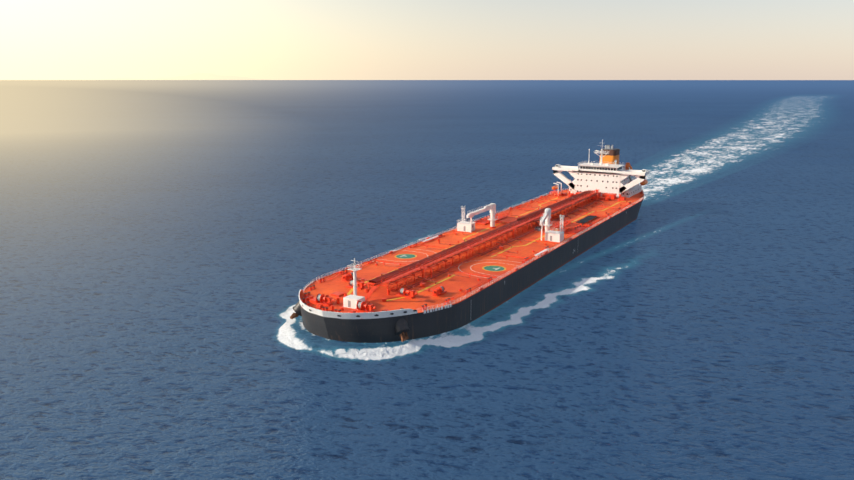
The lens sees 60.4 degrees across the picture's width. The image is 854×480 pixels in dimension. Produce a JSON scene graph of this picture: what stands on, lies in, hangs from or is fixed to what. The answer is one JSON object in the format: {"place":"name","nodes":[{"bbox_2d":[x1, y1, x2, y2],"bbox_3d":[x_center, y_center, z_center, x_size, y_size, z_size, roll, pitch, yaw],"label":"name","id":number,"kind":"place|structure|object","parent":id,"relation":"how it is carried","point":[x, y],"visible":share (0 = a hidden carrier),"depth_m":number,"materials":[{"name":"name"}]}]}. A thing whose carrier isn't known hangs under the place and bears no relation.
{"place":"outdoors","nodes":[
{"label":"outdoors","id":0,"kind":"place"},
{"bbox_2d":[0,80,853,269],"bbox_3d":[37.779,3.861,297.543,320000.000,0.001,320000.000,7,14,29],"label":"sea","id":1,"kind":"structure","parent":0,"point":[86,165],"depth_m":875.10,"materials":[{"name":"liquid"}]},
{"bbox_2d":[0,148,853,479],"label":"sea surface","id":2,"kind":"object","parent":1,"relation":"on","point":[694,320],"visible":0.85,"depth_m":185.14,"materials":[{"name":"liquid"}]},
{"bbox_2d":[290,139,648,342],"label":"tanker","id":3,"kind":"object","parent":1,"relation":"on","point":[464,272],"visible":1,"depth_m":241.29,"materials":[{"name":"black paint"}]},
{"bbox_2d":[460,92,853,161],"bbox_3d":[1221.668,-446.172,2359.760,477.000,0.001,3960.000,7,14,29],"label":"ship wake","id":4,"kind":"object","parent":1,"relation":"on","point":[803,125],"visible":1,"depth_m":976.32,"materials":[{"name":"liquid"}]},
{"bbox_2d":[0,0,853,79],"label":"sky","id":5,"kind":"structure","parent":0,"point":[40,39],"materials":[{"name":"beige"}]}
]}

